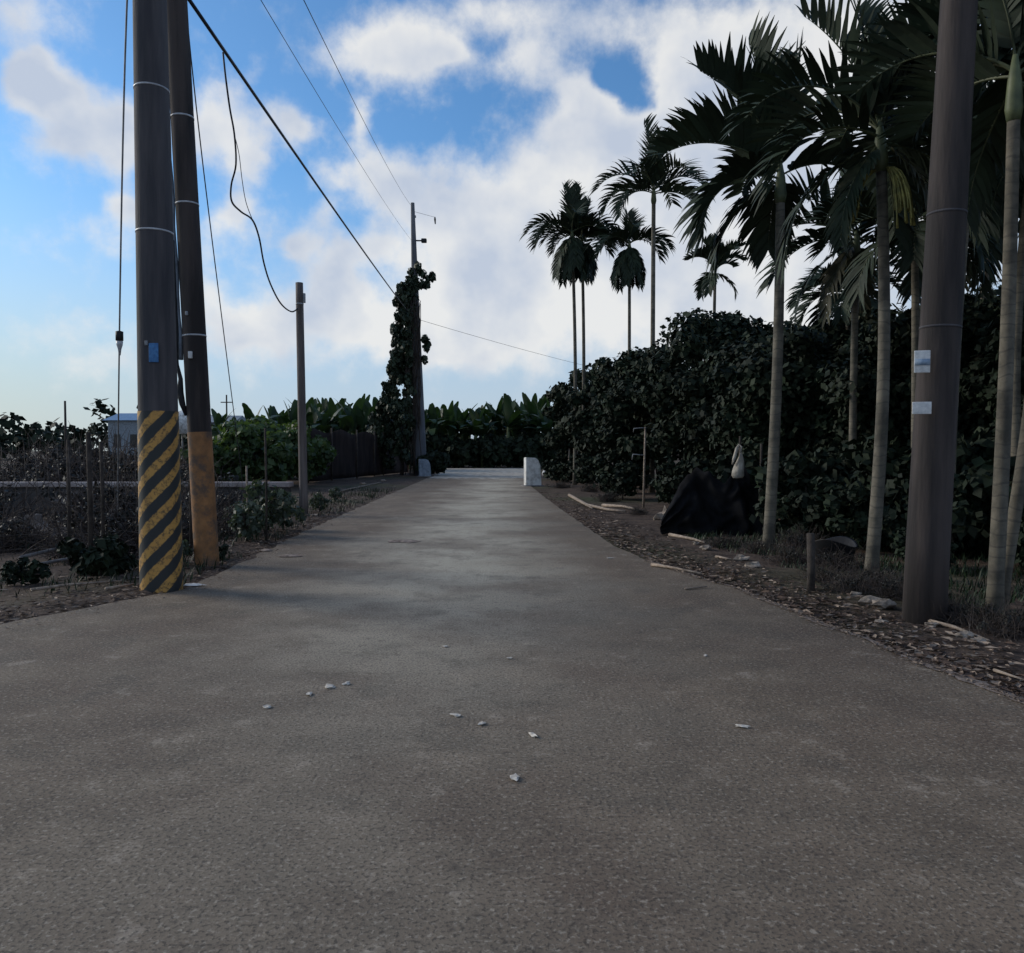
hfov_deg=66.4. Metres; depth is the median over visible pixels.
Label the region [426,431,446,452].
bush
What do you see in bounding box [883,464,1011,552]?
shrub
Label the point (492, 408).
banana plant
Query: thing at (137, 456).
dry scrub
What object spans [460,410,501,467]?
banana plant
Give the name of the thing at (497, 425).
banana plant
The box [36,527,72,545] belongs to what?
weed
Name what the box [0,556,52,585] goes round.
shrub
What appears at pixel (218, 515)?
dry scrub
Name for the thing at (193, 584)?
scrap
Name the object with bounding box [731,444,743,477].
sack
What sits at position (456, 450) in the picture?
bush
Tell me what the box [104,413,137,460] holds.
farm shed
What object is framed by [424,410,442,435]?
banana plant
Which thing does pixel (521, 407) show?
banana plant
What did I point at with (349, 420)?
banana plant
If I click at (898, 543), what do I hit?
shrub
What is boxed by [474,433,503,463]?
bush
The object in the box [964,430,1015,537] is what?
shrub
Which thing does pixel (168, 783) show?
road
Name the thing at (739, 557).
stone
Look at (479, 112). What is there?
sky
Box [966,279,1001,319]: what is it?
orchard tree
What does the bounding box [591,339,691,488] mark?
orchard tree
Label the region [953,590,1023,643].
dry scrub
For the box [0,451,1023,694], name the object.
ground
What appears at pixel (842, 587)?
dry scrub
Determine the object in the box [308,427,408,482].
net fence
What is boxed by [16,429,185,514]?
dry scrub
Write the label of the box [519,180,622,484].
betel palm
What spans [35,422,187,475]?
dry scrub
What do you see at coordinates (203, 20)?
overhead cable
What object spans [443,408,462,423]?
banana plant
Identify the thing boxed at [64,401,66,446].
distant pole
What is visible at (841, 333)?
orchard tree
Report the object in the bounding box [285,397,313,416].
banana plant
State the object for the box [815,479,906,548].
shrub
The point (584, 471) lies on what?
shrub
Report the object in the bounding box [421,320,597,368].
overhead wire
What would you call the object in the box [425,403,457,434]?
banana plant
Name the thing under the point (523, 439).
bush
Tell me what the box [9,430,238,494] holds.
dry scrub
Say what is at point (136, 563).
shrub
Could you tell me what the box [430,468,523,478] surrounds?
concrete crossing
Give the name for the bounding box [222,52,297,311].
drop cable
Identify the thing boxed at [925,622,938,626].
stone
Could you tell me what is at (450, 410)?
banana plant
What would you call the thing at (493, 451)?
bush
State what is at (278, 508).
weed
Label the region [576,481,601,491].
dry scrub
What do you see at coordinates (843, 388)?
orchard tree
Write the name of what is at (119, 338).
guy insulator
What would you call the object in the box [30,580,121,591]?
stick
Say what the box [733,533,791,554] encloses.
dry scrub
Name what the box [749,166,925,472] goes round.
betel palm
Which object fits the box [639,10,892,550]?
betel palm
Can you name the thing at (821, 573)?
dry scrub
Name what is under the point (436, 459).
bush
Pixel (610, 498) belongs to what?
dry scrub
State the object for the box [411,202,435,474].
utility pole
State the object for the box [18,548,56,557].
pipe
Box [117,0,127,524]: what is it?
guy wire
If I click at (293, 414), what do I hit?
banana plant
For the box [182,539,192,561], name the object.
weed
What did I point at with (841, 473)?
shrub
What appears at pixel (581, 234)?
betel palm
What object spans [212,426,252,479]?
shrub
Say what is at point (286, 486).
concrete wall
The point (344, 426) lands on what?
banana plant
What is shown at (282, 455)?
shrub
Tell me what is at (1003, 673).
stick
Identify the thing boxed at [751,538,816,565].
dry scrub
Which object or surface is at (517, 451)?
bush
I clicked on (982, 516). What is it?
shrub
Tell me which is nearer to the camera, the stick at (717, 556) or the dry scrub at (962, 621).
the dry scrub at (962, 621)
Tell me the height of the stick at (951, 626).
0.040 m
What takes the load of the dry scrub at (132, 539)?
on the ground at (398, 481)
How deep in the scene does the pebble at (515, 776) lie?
3.57 m
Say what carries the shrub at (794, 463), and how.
on the ground at (398, 481)
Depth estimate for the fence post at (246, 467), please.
13.78 m
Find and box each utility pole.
[132,0,183,592]
[167,0,219,565]
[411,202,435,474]
[902,0,977,624]
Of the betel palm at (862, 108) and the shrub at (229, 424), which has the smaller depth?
the betel palm at (862, 108)
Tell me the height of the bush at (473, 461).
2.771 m
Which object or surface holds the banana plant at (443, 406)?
on the ground at (398, 481)
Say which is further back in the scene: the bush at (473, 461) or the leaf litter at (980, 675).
the bush at (473, 461)
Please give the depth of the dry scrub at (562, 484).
31.14 m
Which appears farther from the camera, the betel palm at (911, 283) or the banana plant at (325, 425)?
the banana plant at (325, 425)
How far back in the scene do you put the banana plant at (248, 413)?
61.70 m
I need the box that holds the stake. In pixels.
[632,427,645,507]
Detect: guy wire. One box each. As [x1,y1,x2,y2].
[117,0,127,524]
[189,36,242,481]
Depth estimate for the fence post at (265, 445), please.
12.99 m
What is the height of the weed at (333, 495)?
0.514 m
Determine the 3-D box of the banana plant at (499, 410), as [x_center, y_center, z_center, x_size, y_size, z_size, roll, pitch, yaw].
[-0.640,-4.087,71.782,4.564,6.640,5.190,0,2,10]
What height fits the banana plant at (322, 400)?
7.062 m
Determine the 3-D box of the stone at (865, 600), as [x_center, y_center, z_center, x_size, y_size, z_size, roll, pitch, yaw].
[3.505,1.226,7.663,0.215,0.110,0.179,-2,2,-40]
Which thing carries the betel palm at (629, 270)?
on the ground at (398, 481)
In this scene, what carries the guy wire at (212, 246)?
attached to the utility pole at (191, 340)
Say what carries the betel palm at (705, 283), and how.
on the ground at (398, 481)
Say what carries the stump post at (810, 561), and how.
on the ground at (398, 481)
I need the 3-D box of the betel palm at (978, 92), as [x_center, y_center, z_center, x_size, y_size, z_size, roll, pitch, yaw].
[6.130,-2.511,10.935,3.409,7.528,2.721,0,2,0]
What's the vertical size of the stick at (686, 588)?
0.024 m
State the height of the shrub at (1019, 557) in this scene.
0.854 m
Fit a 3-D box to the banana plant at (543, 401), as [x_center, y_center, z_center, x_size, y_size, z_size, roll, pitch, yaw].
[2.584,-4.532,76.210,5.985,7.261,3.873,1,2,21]
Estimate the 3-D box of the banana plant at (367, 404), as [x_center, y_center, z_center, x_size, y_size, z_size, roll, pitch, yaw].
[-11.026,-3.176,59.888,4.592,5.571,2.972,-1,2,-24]
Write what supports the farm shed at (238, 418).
on the ground at (398, 481)
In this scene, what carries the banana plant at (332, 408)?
on the ground at (398, 481)
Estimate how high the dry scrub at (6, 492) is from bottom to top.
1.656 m
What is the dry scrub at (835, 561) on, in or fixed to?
on the ground at (398, 481)
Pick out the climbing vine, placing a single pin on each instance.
(394, 414)
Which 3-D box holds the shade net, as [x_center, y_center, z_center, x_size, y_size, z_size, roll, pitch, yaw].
[3.572,0.209,13.903,1.813,1.850,0.563,0,2,5]
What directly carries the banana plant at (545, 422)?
on the ground at (398, 481)
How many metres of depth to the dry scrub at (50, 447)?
26.95 m
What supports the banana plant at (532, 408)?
on the ground at (398, 481)
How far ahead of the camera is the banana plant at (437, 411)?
70.79 m
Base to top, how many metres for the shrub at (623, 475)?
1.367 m
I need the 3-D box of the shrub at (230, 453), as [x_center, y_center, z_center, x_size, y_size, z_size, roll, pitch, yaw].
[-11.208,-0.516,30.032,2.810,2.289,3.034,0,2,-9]
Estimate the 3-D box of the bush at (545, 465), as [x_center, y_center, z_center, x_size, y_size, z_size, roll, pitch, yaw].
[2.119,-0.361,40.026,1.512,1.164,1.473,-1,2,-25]
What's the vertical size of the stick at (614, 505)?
0.113 m
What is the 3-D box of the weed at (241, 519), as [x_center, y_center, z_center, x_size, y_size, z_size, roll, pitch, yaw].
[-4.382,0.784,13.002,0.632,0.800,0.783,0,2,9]
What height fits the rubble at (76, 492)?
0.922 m
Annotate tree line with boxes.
[0,398,556,458]
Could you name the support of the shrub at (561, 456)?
on the ground at (398, 481)
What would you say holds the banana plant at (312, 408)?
on the ground at (398, 481)
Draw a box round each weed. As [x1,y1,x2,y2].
[36,527,72,545]
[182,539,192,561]
[222,502,241,520]
[227,500,272,539]
[234,478,290,532]
[275,492,306,529]
[308,492,330,510]
[329,486,341,499]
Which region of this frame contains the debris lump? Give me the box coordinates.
[653,505,666,519]
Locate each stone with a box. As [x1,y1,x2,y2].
[699,545,711,549]
[733,554,749,560]
[744,562,760,567]
[849,591,861,596]
[857,595,881,604]
[871,599,896,608]
[874,618,888,623]
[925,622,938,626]
[955,631,973,637]
[970,637,986,643]
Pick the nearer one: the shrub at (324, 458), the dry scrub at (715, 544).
the dry scrub at (715, 544)
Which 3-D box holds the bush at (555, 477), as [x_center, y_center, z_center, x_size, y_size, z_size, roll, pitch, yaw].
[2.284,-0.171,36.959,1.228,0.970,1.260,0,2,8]
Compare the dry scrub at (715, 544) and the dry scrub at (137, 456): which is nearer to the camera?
the dry scrub at (715, 544)
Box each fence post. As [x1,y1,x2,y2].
[85,432,93,578]
[99,442,104,536]
[245,466,247,505]
[264,428,266,541]
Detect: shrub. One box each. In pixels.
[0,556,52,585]
[55,532,133,579]
[129,554,138,568]
[180,435,257,481]
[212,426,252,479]
[214,421,297,481]
[218,419,277,433]
[219,543,229,558]
[246,414,287,430]
[252,421,326,481]
[277,420,325,479]
[287,434,336,479]
[541,449,572,469]
[552,453,580,481]
[572,453,609,484]
[591,448,650,489]
[592,460,651,499]
[649,455,716,504]
[675,447,786,492]
[746,448,854,532]
[748,473,849,539]
[779,468,848,498]
[809,439,903,480]
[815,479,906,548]
[832,432,993,517]
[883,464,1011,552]
[887,525,958,566]
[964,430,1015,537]
[967,474,1023,552]
[1014,516,1023,569]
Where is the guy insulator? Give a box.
[115,331,123,354]
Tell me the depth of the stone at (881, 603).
7.47 m
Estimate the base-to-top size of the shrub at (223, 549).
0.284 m
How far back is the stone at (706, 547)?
11.90 m
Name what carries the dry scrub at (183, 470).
on the ground at (398, 481)
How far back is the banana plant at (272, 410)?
60.51 m
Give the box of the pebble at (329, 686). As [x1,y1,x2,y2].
[325,684,335,687]
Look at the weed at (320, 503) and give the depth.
18.94 m
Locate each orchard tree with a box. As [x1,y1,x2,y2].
[540,363,595,453]
[558,350,656,470]
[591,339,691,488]
[628,307,806,470]
[691,323,910,482]
[800,290,1000,460]
[800,315,874,362]
[958,301,1023,444]
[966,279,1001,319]
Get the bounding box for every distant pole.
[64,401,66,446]
[221,395,231,415]
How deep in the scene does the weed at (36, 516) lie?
14.61 m
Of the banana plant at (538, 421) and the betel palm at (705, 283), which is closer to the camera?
the betel palm at (705, 283)
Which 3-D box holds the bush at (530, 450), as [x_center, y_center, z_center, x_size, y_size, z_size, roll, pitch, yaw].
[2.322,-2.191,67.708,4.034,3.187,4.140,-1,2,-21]
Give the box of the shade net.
[660,436,762,535]
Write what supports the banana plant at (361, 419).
on the ground at (398, 481)
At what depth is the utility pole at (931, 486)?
6.74 m
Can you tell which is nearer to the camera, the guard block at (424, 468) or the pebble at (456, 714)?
the pebble at (456, 714)
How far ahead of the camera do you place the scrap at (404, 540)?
12.80 m
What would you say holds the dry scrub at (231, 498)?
on the ground at (398, 481)
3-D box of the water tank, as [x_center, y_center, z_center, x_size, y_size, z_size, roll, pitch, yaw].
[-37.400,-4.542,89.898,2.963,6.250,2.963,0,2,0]
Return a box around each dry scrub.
[0,421,186,479]
[0,424,104,481]
[0,438,132,481]
[0,454,83,532]
[0,456,222,535]
[0,478,220,570]
[0,493,78,553]
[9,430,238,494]
[15,523,121,565]
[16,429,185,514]
[32,461,239,528]
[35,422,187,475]
[87,477,282,537]
[92,434,221,476]
[128,449,236,481]
[131,506,236,543]
[182,479,279,523]
[546,480,573,488]
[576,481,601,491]
[590,488,626,502]
[625,503,651,515]
[698,531,741,548]
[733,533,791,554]
[750,520,833,552]
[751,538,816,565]
[790,538,865,572]
[791,557,859,583]
[817,558,902,588]
[817,563,878,594]
[847,566,951,600]
[887,584,994,623]
[930,592,1023,630]
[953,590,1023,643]
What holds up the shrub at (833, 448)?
on the ground at (398, 481)
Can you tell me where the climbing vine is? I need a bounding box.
[365,261,435,474]
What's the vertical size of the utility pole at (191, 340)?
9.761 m
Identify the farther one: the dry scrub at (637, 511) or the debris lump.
the dry scrub at (637, 511)
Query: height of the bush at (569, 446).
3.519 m
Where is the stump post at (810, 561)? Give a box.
[806,533,814,590]
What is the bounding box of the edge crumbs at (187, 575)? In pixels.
[2,480,420,639]
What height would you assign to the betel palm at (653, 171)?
13.415 m
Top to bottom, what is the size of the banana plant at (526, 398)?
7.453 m
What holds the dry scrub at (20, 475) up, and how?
on the ground at (398, 481)
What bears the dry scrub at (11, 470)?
on the ground at (398, 481)
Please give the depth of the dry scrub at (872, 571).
8.58 m
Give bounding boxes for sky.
[0,0,1018,450]
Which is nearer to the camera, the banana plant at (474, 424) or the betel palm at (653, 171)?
the betel palm at (653, 171)
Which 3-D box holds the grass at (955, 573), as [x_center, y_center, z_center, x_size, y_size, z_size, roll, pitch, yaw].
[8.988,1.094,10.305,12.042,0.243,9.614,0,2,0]
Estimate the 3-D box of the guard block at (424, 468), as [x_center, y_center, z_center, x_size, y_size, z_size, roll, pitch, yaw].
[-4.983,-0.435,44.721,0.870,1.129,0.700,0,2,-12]
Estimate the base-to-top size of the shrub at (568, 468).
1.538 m
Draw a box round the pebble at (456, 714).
[450,713,460,716]
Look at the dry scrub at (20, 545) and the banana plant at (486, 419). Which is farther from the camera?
the banana plant at (486, 419)
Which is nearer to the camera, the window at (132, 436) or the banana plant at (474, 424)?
the banana plant at (474, 424)
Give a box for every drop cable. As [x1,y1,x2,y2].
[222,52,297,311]
[235,137,253,221]
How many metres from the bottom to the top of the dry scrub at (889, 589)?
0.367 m
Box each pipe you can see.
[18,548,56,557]
[41,558,73,563]
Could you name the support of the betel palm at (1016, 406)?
on the ground at (398, 481)
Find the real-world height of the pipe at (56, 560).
0.056 m
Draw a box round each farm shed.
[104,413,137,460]
[211,416,245,424]
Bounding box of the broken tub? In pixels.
[815,536,857,566]
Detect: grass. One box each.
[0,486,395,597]
[680,527,1023,622]
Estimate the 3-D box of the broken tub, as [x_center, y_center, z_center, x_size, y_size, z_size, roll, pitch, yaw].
[4.213,0.979,10.224,0.560,0.358,0.560,0,2,0]
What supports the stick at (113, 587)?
on the ground at (398, 481)
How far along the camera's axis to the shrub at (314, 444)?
32.59 m
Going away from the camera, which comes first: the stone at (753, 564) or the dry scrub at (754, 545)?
the stone at (753, 564)
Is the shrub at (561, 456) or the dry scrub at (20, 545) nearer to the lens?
the dry scrub at (20, 545)
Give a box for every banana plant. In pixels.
[211,408,235,427]
[242,403,262,419]
[263,405,288,423]
[270,399,321,423]
[276,413,294,424]
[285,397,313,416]
[306,407,330,430]
[307,407,341,432]
[308,404,328,423]
[313,398,326,411]
[315,404,350,433]
[317,397,337,414]
[317,397,352,431]
[333,393,369,429]
[333,398,361,433]
[350,406,369,433]
[363,400,375,413]
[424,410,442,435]
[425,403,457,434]
[435,407,455,433]
[438,403,477,466]
[439,400,458,434]
[441,404,448,435]
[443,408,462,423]
[445,415,470,466]
[450,402,486,467]
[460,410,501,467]
[466,414,496,466]
[480,396,525,466]
[484,393,539,466]
[486,399,511,429]
[487,418,506,466]
[498,411,535,436]
[509,413,538,435]
[515,401,529,429]
[520,410,555,432]
[521,401,545,431]
[522,392,537,418]
[522,409,555,459]
[526,391,550,413]
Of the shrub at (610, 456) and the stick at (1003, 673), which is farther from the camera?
the shrub at (610, 456)
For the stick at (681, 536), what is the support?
on the ground at (398, 481)
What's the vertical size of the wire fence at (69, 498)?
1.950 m
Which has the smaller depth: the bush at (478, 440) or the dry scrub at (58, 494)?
the dry scrub at (58, 494)
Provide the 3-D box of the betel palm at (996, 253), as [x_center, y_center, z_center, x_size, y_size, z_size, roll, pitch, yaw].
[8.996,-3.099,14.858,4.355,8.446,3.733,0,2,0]
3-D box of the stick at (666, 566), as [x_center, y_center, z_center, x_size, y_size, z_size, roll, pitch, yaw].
[2.057,1.151,9.774,0.074,0.044,0.887,-1,2,-32]
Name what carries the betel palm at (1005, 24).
on the ground at (398, 481)
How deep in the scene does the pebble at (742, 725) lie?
4.23 m
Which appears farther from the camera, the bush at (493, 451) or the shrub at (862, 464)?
the bush at (493, 451)
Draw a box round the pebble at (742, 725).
[735,724,750,727]
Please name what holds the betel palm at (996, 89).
on the ground at (398, 481)
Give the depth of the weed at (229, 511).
15.60 m
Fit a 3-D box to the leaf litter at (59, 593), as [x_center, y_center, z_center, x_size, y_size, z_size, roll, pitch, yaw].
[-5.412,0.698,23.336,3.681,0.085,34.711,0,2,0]
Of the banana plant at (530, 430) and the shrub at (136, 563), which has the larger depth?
the banana plant at (530, 430)
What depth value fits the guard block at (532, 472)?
32.82 m
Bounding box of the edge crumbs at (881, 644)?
[645,560,1023,702]
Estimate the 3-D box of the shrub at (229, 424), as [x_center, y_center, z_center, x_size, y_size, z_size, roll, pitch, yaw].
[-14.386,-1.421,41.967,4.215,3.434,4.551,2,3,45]
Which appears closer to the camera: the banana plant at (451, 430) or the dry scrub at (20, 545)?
the dry scrub at (20, 545)
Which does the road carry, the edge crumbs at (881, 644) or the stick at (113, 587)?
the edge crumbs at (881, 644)
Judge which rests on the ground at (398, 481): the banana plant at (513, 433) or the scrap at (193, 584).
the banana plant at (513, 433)
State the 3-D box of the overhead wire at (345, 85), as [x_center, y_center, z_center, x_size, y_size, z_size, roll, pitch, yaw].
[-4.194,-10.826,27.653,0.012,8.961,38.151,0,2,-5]
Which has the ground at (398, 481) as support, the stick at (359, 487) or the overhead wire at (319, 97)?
the stick at (359, 487)
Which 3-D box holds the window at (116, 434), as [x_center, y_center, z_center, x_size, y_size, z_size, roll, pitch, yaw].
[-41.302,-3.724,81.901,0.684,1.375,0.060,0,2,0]
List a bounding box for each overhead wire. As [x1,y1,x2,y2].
[261,0,411,240]
[303,0,412,207]
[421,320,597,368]
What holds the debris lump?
on the ground at (398, 481)
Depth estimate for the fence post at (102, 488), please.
10.81 m
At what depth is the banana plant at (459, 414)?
68.98 m
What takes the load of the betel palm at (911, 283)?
on the ground at (398, 481)
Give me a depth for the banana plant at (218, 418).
77.53 m
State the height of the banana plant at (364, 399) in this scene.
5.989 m
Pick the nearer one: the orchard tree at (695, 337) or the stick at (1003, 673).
the stick at (1003, 673)
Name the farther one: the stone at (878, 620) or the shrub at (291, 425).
the shrub at (291, 425)
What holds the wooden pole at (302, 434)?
on the ground at (398, 481)
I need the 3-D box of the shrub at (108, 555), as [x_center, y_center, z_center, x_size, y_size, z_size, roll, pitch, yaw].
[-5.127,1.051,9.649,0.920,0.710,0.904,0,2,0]
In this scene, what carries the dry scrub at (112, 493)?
on the ground at (398, 481)
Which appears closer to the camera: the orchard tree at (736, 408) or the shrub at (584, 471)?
the orchard tree at (736, 408)
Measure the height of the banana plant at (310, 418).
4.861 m
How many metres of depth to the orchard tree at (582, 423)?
33.21 m
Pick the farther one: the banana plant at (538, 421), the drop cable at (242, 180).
the banana plant at (538, 421)
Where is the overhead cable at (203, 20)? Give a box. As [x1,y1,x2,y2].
[187,0,407,311]
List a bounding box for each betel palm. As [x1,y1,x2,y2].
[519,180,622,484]
[539,195,624,411]
[582,207,675,353]
[589,113,715,492]
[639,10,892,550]
[682,233,749,311]
[720,0,1000,574]
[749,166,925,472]
[784,223,910,331]
[800,126,1023,447]
[822,0,1023,613]
[833,70,991,557]
[861,0,1023,611]
[870,48,1023,455]
[893,198,1022,414]
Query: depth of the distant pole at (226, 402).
94.69 m
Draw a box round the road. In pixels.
[0,471,1023,952]
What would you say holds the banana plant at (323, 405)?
on the ground at (398, 481)
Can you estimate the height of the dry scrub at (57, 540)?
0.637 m
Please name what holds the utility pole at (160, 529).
on the ground at (398, 481)
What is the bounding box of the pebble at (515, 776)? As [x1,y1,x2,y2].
[510,773,518,780]
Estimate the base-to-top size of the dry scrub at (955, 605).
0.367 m
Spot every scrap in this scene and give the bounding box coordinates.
[184,583,204,585]
[388,539,417,542]
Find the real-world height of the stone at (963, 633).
0.076 m
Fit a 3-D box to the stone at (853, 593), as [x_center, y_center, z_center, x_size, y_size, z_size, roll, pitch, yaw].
[3.513,1.208,8.012,0.126,0.072,0.096,1,2,17]
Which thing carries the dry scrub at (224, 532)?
on the ground at (398, 481)
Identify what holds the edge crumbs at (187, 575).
on the ground at (398, 481)
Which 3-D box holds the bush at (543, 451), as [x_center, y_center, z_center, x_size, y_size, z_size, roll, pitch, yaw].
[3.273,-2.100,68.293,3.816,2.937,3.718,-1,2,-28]
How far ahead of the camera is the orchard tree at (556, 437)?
39.25 m
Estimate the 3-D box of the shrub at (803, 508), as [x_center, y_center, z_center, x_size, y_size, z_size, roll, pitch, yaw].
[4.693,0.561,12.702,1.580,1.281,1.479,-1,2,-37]
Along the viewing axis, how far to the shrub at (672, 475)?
19.83 m
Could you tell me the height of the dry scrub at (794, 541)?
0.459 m
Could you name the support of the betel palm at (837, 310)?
on the ground at (398, 481)
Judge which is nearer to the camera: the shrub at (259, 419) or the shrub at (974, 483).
the shrub at (974, 483)
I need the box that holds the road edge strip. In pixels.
[650,561,1023,703]
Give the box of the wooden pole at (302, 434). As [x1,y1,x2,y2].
[295,282,307,513]
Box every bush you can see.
[415,449,449,473]
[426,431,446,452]
[435,435,474,467]
[445,438,473,467]
[458,438,480,466]
[472,434,515,467]
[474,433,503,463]
[495,437,523,467]
[505,431,534,458]
[518,433,557,466]
[537,445,568,459]
[541,459,565,478]
[548,463,569,481]
[563,441,572,452]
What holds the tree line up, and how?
on the ground at (398, 481)
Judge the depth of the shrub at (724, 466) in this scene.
15.94 m
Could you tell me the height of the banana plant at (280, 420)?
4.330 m
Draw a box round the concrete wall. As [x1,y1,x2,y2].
[0,482,293,515]
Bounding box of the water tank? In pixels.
[178,410,186,448]
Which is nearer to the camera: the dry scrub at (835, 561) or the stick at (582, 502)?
the dry scrub at (835, 561)
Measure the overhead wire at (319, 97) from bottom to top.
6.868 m
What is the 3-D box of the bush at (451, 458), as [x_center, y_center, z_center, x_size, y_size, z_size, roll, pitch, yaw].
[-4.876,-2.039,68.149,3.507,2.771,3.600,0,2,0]
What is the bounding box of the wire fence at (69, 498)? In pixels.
[0,440,192,565]
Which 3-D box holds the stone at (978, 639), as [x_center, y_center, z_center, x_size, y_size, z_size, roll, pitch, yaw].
[3.608,1.271,6.049,0.114,0.052,0.098,0,2,0]
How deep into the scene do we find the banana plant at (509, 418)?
68.63 m
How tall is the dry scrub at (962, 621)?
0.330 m
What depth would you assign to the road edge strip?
5.37 m
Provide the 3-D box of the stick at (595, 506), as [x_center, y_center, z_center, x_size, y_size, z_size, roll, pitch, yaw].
[2.061,0.715,21.917,0.502,0.100,6.871,0,2,-7]
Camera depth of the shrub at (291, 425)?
39.78 m
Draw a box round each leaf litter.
[0,484,403,623]
[539,484,1023,697]
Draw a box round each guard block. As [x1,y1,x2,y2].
[419,459,432,476]
[521,457,543,486]
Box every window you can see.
[114,434,120,445]
[130,434,136,446]
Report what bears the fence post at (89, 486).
on the ground at (398, 481)
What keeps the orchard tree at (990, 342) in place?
on the ground at (398, 481)
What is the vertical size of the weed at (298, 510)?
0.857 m
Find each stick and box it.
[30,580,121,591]
[104,583,133,590]
[339,482,381,491]
[568,494,626,511]
[576,498,592,508]
[601,504,634,509]
[650,563,701,573]
[668,533,704,542]
[684,586,706,589]
[715,555,731,559]
[928,619,989,641]
[993,668,1023,680]
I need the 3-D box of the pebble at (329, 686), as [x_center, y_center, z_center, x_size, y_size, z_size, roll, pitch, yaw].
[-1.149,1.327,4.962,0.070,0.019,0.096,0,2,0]

